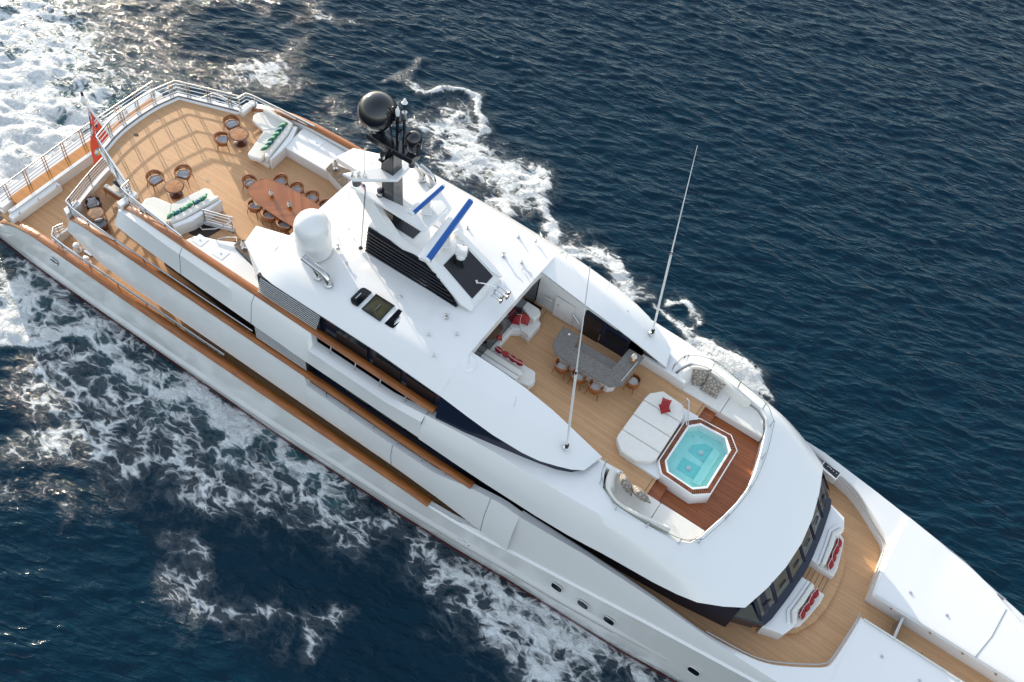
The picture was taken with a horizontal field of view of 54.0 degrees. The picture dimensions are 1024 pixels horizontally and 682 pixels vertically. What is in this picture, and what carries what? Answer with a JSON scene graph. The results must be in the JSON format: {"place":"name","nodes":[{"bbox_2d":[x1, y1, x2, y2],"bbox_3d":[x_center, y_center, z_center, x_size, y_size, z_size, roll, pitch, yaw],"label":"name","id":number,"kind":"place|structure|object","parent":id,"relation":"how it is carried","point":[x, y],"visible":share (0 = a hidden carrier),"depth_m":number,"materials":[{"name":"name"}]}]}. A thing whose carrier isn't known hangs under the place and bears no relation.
{"place":"outdoors","nodes":[
{"label":"outdoors","id":0,"kind":"place"},
{"bbox_2d":[103,184,124,200],"bbox_3d":[-18.525,-8.147,49.929,1.300,0.606,3.380,32,58,14],"label":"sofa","id":1,"kind":"object","parent":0,"point":[115,191],"visible":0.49,"depth_m":48.96,"materials":[{"name":"white fabric"}]},
{"bbox_2d":[240,239,246,249],"bbox_3d":[-11.715,-4.214,43.858,0.280,0.520,0.280,32,58,14],"label":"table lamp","id":2,"kind":"object","parent":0,"point":[243,245],"visible":0.92,"depth_m":43.78,"materials":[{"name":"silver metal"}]},
{"bbox_2d":[333,160,337,169],"bbox_3d":[-8.266,-8.247,47.064,0.280,0.520,0.280,32,58,14],"label":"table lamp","id":3,"kind":"object","parent":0,"point":[335,164],"visible":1,"depth_m":46.98,"materials":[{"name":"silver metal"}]},
{"bbox_2d":[0,0,1023,681],"bbox_3d":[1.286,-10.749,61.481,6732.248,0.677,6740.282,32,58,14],"label":"sea","id":4,"kind":"structure","parent":0,"point":[844,284],"depth_m":58.27,"materials":[{"name":"liquid"}]},
{"bbox_2d":[0,80,1023,681],"bbox_3d":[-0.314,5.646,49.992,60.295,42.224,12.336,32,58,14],"label":"yacht","id":5,"kind":"object","parent":4,"relation":"on","point":[352,330],"visible":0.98,"depth_m":41.69,"materials":[{"name":"white"}]},
{"bbox_2d":[84,195,102,210],"bbox_3d":[-20.255,-6.609,48.639,0.807,0.622,0.687,-21,61,-20],"label":"tub chair","id":6,"kind":"object","parent":5,"relation":"on","point":[98,201],"visible":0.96,"depth_m":48.51,"materials":[{"name":"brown wood"}]},
{"bbox_2d":[87,197,96,205],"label":"cushion","id":7,"kind":"object","parent":6,"relation":"on","point":[91,201],"visible":1,"depth_m":48.29,"materials":[{"name":"grey fabric"}]},
{"bbox_2d":[87,207,104,222],"bbox_3d":[-19.942,-5.988,48.311,0.776,0.522,0.776,32,58,14],"label":"round table","id":8,"kind":"object","parent":5,"relation":"on","point":[93,213],"visible":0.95,"depth_m":48.11,"materials":[{"name":"brown wood"}]},
{"bbox_2d":[88,109,107,164],"bbox_3d":[-21.326,-10.329,51.631,1.143,3.325,0.923,32,58,14],"label":"flag","id":9,"kind":"object","parent":5,"relation":"hanging from","point":[96,127],"visible":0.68,"depth_m":51.58,"materials":[{"name":"fabric"}]},
{"bbox_2d":[91,217,110,232],"bbox_3d":[-19.601,-5.446,47.924,0.807,0.622,0.687,-17,59,-18],"label":"tub chair","id":10,"kind":"object","parent":5,"relation":"on","point":[103,225],"visible":0.56,"depth_m":47.83,"materials":[{"name":"grey wood"}]},
{"bbox_2d":[145,169,165,192],"bbox_3d":[-16.397,-7.382,46.184,0.696,0.721,0.811,39,60,18],"label":"armchair","id":11,"kind":"object","parent":5,"relation":"on","point":[154,181],"visible":0.98,"depth_m":46.08,"materials":[{"name":"brown wood"}]},
{"bbox_2d":[164,179,183,199],"bbox_3d":[-15.435,-6.905,46.061,0.896,0.582,0.896,32,58,14],"label":"round table","id":12,"kind":"object","parent":5,"relation":"on","point":[174,188],"visible":1,"depth_m":45.87,"materials":[{"name":"brown wood"}]},
{"bbox_2d":[139,188,223,234],"bbox_3d":[-14.853,-5.857,45.295,2.213,0.780,3.553,67,72,30],"label":"corner sofa","id":13,"kind":"object","parent":5,"relation":"on","point":[188,220],"visible":0.76,"depth_m":45.14,"materials":[{"name":"white fabric"}]},
{"bbox_2d":[167,211,173,218],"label":"cushion","id":14,"kind":"object","parent":13,"relation":"on","point":[170,214],"visible":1,"depth_m":44.53,"materials":[{"name":"green fabric"}]},
{"bbox_2d":[173,207,181,216],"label":"cushion","id":15,"kind":"object","parent":13,"relation":"on","point":[177,211],"visible":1,"depth_m":44.68,"materials":[{"name":"teal fabric"}]},
{"bbox_2d":[181,204,187,212],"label":"cushion","id":16,"kind":"object","parent":13,"relation":"on","point":[184,207],"visible":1,"depth_m":44.82,"materials":[{"name":"green fabric"}]},
{"bbox_2d":[187,200,193,208],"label":"cushion","id":17,"kind":"object","parent":13,"relation":"on","point":[190,204],"visible":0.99,"depth_m":44.99,"materials":[{"name":"green fabric"}]},
{"bbox_2d":[194,197,200,205],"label":"cushion","id":18,"kind":"object","parent":13,"relation":"on","point":[197,201],"visible":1,"depth_m":45.13,"materials":[{"name":"teal fabric"}]},
{"bbox_2d":[201,193,206,201],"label":"cushion","id":19,"kind":"object","parent":13,"relation":"on","point":[203,197],"visible":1,"depth_m":45.29,"materials":[{"name":"green fabric"}]},
{"bbox_2d":[174,164,194,186],"bbox_3d":[-15.182,-7.708,46.562,0.811,0.721,0.696,15,55,3],"label":"armchair","id":20,"kind":"object","parent":5,"relation":"on","point":[186,174],"visible":0.99,"depth_m":46.42,"materials":[{"name":"brown wood"}]},
{"bbox_2d":[213,131,229,151],"bbox_3d":[-13.857,-9.519,47.973,0.696,0.721,0.811,-2,56,-8],"label":"armchair","id":21,"kind":"object","parent":5,"relation":"on","point":[221,141],"visible":1,"depth_m":47.87,"materials":[{"name":"brown wood"}]},
{"bbox_2d":[223,114,240,136],"bbox_3d":[-13.583,-10.477,48.665,0.812,0.721,0.696,-30,64,-25],"label":"armchair","id":22,"kind":"object","parent":5,"relation":"on","point":[229,125],"visible":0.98,"depth_m":48.55,"materials":[{"name":"brown wood"}]},
{"bbox_2d":[230,128,248,147],"bbox_3d":[-13.068,-9.717,48.292,0.896,0.582,0.896,32,58,14],"label":"round table","id":23,"kind":"object","parent":5,"relation":"on","point":[239,136],"visible":1,"depth_m":48.12,"materials":[{"name":"brown wood"}]},
{"bbox_2d":[242,174,256,188],"bbox_3d":[-12.172,-7.259,46.611,0.612,0.761,0.705,32,58,14],"label":"dining chair","id":24,"kind":"object","parent":5,"relation":"on","point":[247,184],"visible":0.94,"depth_m":46.50,"materials":[{"name":"brown wood"}]},
{"bbox_2d":[246,199,262,219],"bbox_3d":[-11.735,-6.008,45.808,0.705,0.761,0.612,32,58,14],"label":"dining chair","id":25,"kind":"object","parent":5,"relation":"on","point":[254,208],"visible":0.98,"depth_m":45.67,"materials":[{"name":"brown wood"}]},
{"bbox_2d":[261,210,279,229],"bbox_3d":[-11.004,-5.536,45.577,0.705,0.761,0.612,32,58,14],"label":"dining chair","id":26,"kind":"object","parent":5,"relation":"on","point":[268,217],"visible":1,"depth_m":45.44,"materials":[{"name":"brown wood"}]},
{"bbox_2d":[248,108,297,169],"bbox_3d":[-11.478,-9.804,48.432,2.213,0.780,3.553,1,56,-6],"label":"corner sofa","id":27,"kind":"object","parent":5,"relation":"on","point":[267,122],"visible":0.94,"depth_m":48.11,"materials":[{"name":"white fabric"}]},
{"bbox_2d":[260,145,270,150],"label":"cushion","id":28,"kind":"object","parent":27,"relation":"on","point":[265,147],"visible":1,"depth_m":47.42,"materials":[{"name":"green fabric"}]},
{"bbox_2d":[265,140,273,144],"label":"cushion","id":29,"kind":"object","parent":27,"relation":"on","point":[271,142],"visible":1,"depth_m":47.59,"materials":[{"name":"teal fabric"}]},
{"bbox_2d":[268,135,276,140],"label":"cushion","id":30,"kind":"object","parent":27,"relation":"on","point":[274,137],"visible":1,"depth_m":47.80,"materials":[{"name":"green fabric"}]},
{"bbox_2d":[278,122,287,127],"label":"cushion","id":31,"kind":"object","parent":27,"relation":"on","point":[284,124],"visible":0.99,"depth_m":48.36,"materials":[{"name":"green fabric"}]},
{"bbox_2d":[273,173,288,186],"bbox_3d":[-10.738,-7.351,46.857,0.705,0.761,0.612,32,58,14],"label":"dining chair","id":32,"kind":"object","parent":5,"relation":"on","point":[280,179],"visible":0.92,"depth_m":46.74,"materials":[{"name":"brown wood"}]},
{"bbox_2d":[248,178,320,226],"bbox_3d":[-10.103,-5.924,45.968,4.519,0.741,1.780,32,58,14],"label":"dining table","id":33,"kind":"object","parent":5,"relation":"on","point":[275,204],"visible":0.64,"depth_m":45.84,"materials":[{"name":"brown wood"}]},
{"bbox_2d":[276,219,292,234],"bbox_3d":[-10.279,-5.088,45.361,0.705,0.761,0.612,32,58,14],"label":"dining chair","id":34,"kind":"object","parent":5,"relation":"on","point":[283,227],"visible":1,"depth_m":45.20,"materials":[{"name":"brown wood"}]},
{"bbox_2d":[289,181,304,193],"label":"dining chair","id":35,"kind":"object","parent":5,"relation":"on","point":[297,188],"visible":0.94,"depth_m":46.56,"materials":[{"name":"brown wood"}]},
{"bbox_2d":[304,189,320,205],"bbox_3d":[-9.220,-6.532,46.487,0.705,0.761,0.612,32,58,14],"label":"dining chair","id":36,"kind":"object","parent":5,"relation":"on","point":[314,198],"visible":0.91,"depth_m":46.37,"materials":[{"name":"brown wood"}]},
{"bbox_2d":[318,198,328,206],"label":"dining chair","id":37,"kind":"object","parent":5,"relation":"on","point":[322,201],"visible":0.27,"depth_m":46.15,"materials":[{"name":"brown wood"}]},
{"bbox_2d":[336,326,368,360],"bbox_3d":[-6.542,0.205,41.202,1.600,1.500,0.140,32,58,14],"label":"window","id":38,"kind":"structure","parent":5,"relation":"in","point":[342,337],"depth_m":40.96,"materials":[{"name":"black glass"}]},
{"bbox_2d":[343,387,369,407],"bbox_3d":[-6.688,2.182,43.180,1.395,1.250,0.110,32,58,14],"label":"window","id":39,"kind":"structure","parent":5,"relation":"in","point":[344,389],"depth_m":43.52,"materials":[{"name":"black glass"}]},
{"bbox_2d":[373,350,400,382],"bbox_3d":[-5.058,1.123,40.760,1.400,1.500,0.140,32,58,14],"label":"window","id":40,"kind":"structure","parent":5,"relation":"in","point":[379,361],"depth_m":40.53,"materials":[{"name":"black glass"}]},
{"bbox_2d":[370,405,404,430],"bbox_3d":[-5.287,3.049,42.763,1.795,1.250,0.110,32,58,14],"label":"window","id":41,"kind":"structure","parent":5,"relation":"in","point":[371,408],"depth_m":43.12,"materials":[{"name":"black glass"}]},
{"bbox_2d":[406,374,434,403],"bbox_3d":[-3.657,1.989,40.343,1.400,1.500,0.140,32,58,14],"label":"window","id":42,"kind":"structure","parent":5,"relation":"in","point":[411,383],"depth_m":40.18,"materials":[{"name":"black glass"}]},
{"bbox_2d":[406,430,438,453],"bbox_3d":[-3.762,3.992,42.309,1.695,1.250,0.110,32,58,14],"label":"window","id":43,"kind":"structure","parent":5,"relation":"in","point":[407,431],"depth_m":42.71,"materials":[{"name":"black glass"}]},
{"bbox_2d":[474,280,538,356],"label":"aft windows","id":44,"kind":"structure","parent":5,"relation":"in","point":[530,296],"depth_m":42.07,"materials":[{"name":"black glass"}]},
{"bbox_2d":[480,302,540,389],"bbox_3d":[0.221,0.042,42.452,3.372,0.840,3.608,32,58,14],"label":"settee","id":45,"kind":"object","parent":5,"relation":"on","point":[524,376],"visible":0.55,"depth_m":41.80,"materials":[{"name":"white fabric"}]},
{"bbox_2d":[495,346,502,353],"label":"cushion","id":46,"kind":"object","parent":45,"relation":"on","point":[498,349],"visible":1,"depth_m":41.59,"materials":[{"name":"red fabric"}]},
{"bbox_2d":[502,351,509,357],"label":"cushion","id":47,"kind":"object","parent":45,"relation":"on","point":[505,354],"visible":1,"depth_m":41.49,"materials":[{"name":"red fabric"}]},
{"bbox_2d":[509,355,515,361],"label":"cushion","id":48,"kind":"object","parent":45,"relation":"on","point":[512,358],"visible":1,"depth_m":41.41,"materials":[{"name":"red fabric"}]},
{"bbox_2d":[512,314,521,325],"bbox_3d":[0.145,-0.927,42.815,0.493,0.190,0.493,11,96,8],"label":"cushion","id":49,"kind":"object","parent":45,"relation":"on","point":[516,320],"visible":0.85,"depth_m":42.74,"materials":[{"name":"red fabric"}]},
{"bbox_2d":[516,359,523,365],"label":"cushion","id":50,"kind":"object","parent":45,"relation":"on","point":[519,362],"visible":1,"depth_m":41.33,"materials":[{"name":"red fabric"}]},
{"bbox_2d":[520,312,529,325],"bbox_3d":[0.537,-0.943,42.876,0.480,0.190,0.480,20,98,4],"label":"cushion","id":51,"kind":"object","parent":45,"relation":"on","point":[525,318],"visible":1,"depth_m":42.80,"materials":[{"name":"red fabric"}]},
{"bbox_2d":[552,358,569,379],"bbox_3d":[2.040,1.171,41.970,0.659,0.741,0.571,32,58,14],"label":"bar stool","id":52,"kind":"object","parent":5,"relation":"on","point":[560,368],"visible":1,"depth_m":41.80,"materials":[{"name":"brown wood"}]},
{"bbox_2d":[552,296,574,324],"bbox_3d":[2.215,-1.288,43.276,0.950,1.300,0.040,32,58,14],"label":"locker door","id":53,"kind":"structure","parent":5,"relation":"in","point":[562,310],"depth_m":43.26,"materials":[{"name":"white paint"}]},
{"bbox_2d":[567,369,586,390],"bbox_3d":[2.705,1.602,41.758,0.659,0.741,0.571,32,58,14],"label":"bar stool","id":54,"kind":"object","parent":5,"relation":"on","point":[580,379],"visible":0.79,"depth_m":41.59,"materials":[{"name":"brown wood"}]},
{"bbox_2d":[585,379,603,400],"bbox_3d":[3.409,2.018,41.563,0.659,0.741,0.571,32,58,14],"label":"bar stool","id":55,"kind":"object","parent":5,"relation":"on","point":[594,389],"visible":1,"depth_m":41.39,"materials":[{"name":"brown wood"}]},
{"bbox_2d":[552,326,643,391],"bbox_3d":[3.418,0.744,42.305,3.568,0.957,2.180,32,58,14],"label":"bar counter","id":56,"kind":"object","parent":5,"relation":"on","point":[602,370],"visible":0.98,"depth_m":41.78,"materials":[{"name":"grey stone"}]},
{"bbox_2d":[631,353,636,361],"bbox_3d":[5.064,0.672,41.719,0.260,0.460,0.256,32,58,14],"label":"table lamp","id":57,"kind":"object","parent":56,"relation":"on","point":[633,356],"visible":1,"depth_m":41.61,"materials":[{"name":"white metal"}]},
{"bbox_2d":[580,310,630,356],"bbox_3d":[3.983,-0.266,42.762,2.250,1.840,0.244,32,58,14],"label":"sliding door","id":58,"kind":"structure","parent":5,"relation":"in","point":[596,329],"depth_m":42.62,"materials":[{"name":"black glass"}]},
{"bbox_2d":[622,373,641,395],"bbox_3d":[5.057,1.796,41.924,0.571,0.741,0.659,32,58,14],"label":"bar stool","id":59,"kind":"object","parent":5,"relation":"on","point":[634,382],"visible":1,"depth_m":41.76,"materials":[{"name":"brown wood"}]},
{"bbox_2d":[616,391,683,463],"bbox_3d":[5.638,3.576,40.964,1.800,0.430,3.538,32,58,14],"label":"sun pad","id":60,"kind":"object","parent":5,"relation":"on","point":[646,433],"visible":0.98,"depth_m":40.68,"materials":[{"name":"white fabric"}]},
{"bbox_2d":[659,402,670,413],"bbox_3d":[6.250,2.754,41.148,0.420,0.170,0.420,-15,91,4],"label":"cushion","id":61,"kind":"object","parent":60,"relation":"on","point":[664,408],"visible":1,"depth_m":41.09,"materials":[{"name":"red fabric"}]},
{"bbox_2d":[661,397,671,407],"bbox_3d":[6.325,2.567,41.335,0.433,0.170,0.433,19,88,20],"label":"cushion","id":62,"kind":"object","parent":60,"relation":"on","point":[664,400],"visible":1,"depth_m":41.28,"materials":[{"name":"red fabric"}]},
{"bbox_2d":[604,466,703,541],"bbox_3d":[5.309,6.640,38.959,4.305,0.940,1.308,32,58,14],"label":"tub settee","id":63,"kind":"object","parent":5,"relation":"on","point":[655,512],"visible":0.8,"depth_m":38.91,"materials":[{"name":"white fabric"}]},
{"bbox_2d":[620,471,631,495],"bbox_3d":[4.422,5.536,38.995,0.359,0.820,0.820,-29,102,8],"label":"cushion","id":64,"kind":"object","parent":63,"relation":"on","point":[625,482],"visible":1,"depth_m":38.70,"materials":[{"name":"fabric"}]},
{"bbox_2d":[631,484,650,502],"bbox_3d":[4.936,5.893,38.815,0.820,0.820,0.359,40,90,-25],"label":"cushion","id":65,"kind":"object","parent":63,"relation":"on","point":[639,493],"visible":1,"depth_m":38.56,"materials":[{"name":"fabric"}]},
{"bbox_2d":[625,398,737,503],"bbox_3d":[6.997,4.321,40.459,3.572,1.442,3.559,32,58,14],"label":"hot tub","id":66,"kind":"object","parent":5,"relation":"on","point":[691,464],"visible":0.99,"depth_m":40.52,"materials":[{"name":"white plastic"}]},
{"bbox_2d":[675,366,762,441],"bbox_3d":[8.895,2.446,42.293,4.305,0.940,1.308,32,58,14],"label":"tub settee","id":67,"kind":"object","parent":5,"relation":"on","point":[730,404],"visible":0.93,"depth_m":42.13,"materials":[{"name":"white fabric"}]},
{"bbox_2d":[692,369,711,384],"bbox_3d":[7.998,1.542,42.385,0.800,0.800,0.279,1,23,2],"label":"cushion","id":68,"kind":"object","parent":67,"relation":"on","point":[700,377],"visible":0.95,"depth_m":42.24,"materials":[{"name":"fabric"}]},
{"bbox_2d":[700,374,725,398],"bbox_3d":[8.426,1.926,42.175,0.800,0.800,0.279,33,24,9],"label":"cushion","id":69,"kind":"object","parent":67,"relation":"on","point":[712,386],"visible":1,"depth_m":42.06,"materials":[{"name":"fabric"}]},
{"bbox_2d":[735,605,759,622],"bbox_3d":[8.866,10.414,38.955,1.809,0.900,0.219,15,55,3],"label":"window","id":70,"kind":"structure","parent":5,"relation":"in","point":[748,612],"depth_m":39.03,"materials":[{"name":"grey glass"}]},
{"bbox_2d":[786,581,823,627],"bbox_3d":[11.706,10.742,40.505,0.904,0.680,2.252,38,59,18],"label":"bow seat","id":71,"kind":"object","parent":5,"relation":"on","point":[796,621],"visible":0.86,"depth_m":40.36,"materials":[{"name":"white fabric"}]},
{"bbox_2d":[799,609,805,619],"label":"cushion","id":72,"kind":"object","parent":71,"relation":"on","point":[802,613],"visible":1,"depth_m":40.05,"materials":[{"name":"red fabric"}]},
{"bbox_2d":[803,602,809,611],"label":"cushion","id":73,"kind":"object","parent":71,"relation":"on","point":[806,607],"visible":1,"depth_m":40.23,"materials":[{"name":"red fabric"}]},
{"bbox_2d":[807,595,814,605],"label":"cushion","id":74,"kind":"object","parent":71,"relation":"on","point":[810,600],"visible":1,"depth_m":40.41,"materials":[{"name":"red fabric"}]},
{"bbox_2d":[812,588,818,598],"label":"cushion","id":75,"kind":"object","parent":71,"relation":"on","point":[815,593],"visible":1,"depth_m":40.60,"materials":[{"name":"red fabric"}]},
{"bbox_2d":[822,472,829,490],"bbox_3d":[12.985,5.597,42.783,0.219,0.900,1.809,-29,64,-24],"label":"window","id":76,"kind":"structure","parent":5,"relation":"in","point":[823,476],"depth_m":42.58,"materials":[{"name":"grey glass"}]},
{"bbox_2d":[813,524,843,578],"bbox_3d":[13.413,8.745,42.091,0.904,0.680,2.252,26,57,10],"label":"bow seat","id":77,"kind":"object","parent":5,"relation":"on","point":[822,568],"visible":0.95,"depth_m":41.77,"materials":[{"name":"white fabric"}]},
{"bbox_2d":[827,558,833,569],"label":"cushion","id":78,"kind":"object","parent":77,"relation":"on","point":[830,563],"visible":1,"depth_m":41.42,"materials":[{"name":"red fabric"}]},
{"bbox_2d":[830,552,836,561],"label":"cushion","id":79,"kind":"object","parent":77,"relation":"on","point":[833,556],"visible":1,"depth_m":41.61,"materials":[{"name":"red fabric"}]},
{"bbox_2d":[833,545,839,554],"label":"cushion","id":80,"kind":"object","parent":77,"relation":"on","point":[836,549],"visible":1,"depth_m":41.80,"materials":[{"name":"red fabric"}]},
{"bbox_2d":[836,537,841,547],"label":"cushion","id":81,"kind":"object","parent":77,"relation":"on","point":[839,542],"visible":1,"depth_m":42.00,"materials":[{"name":"red fabric"}]}
]}

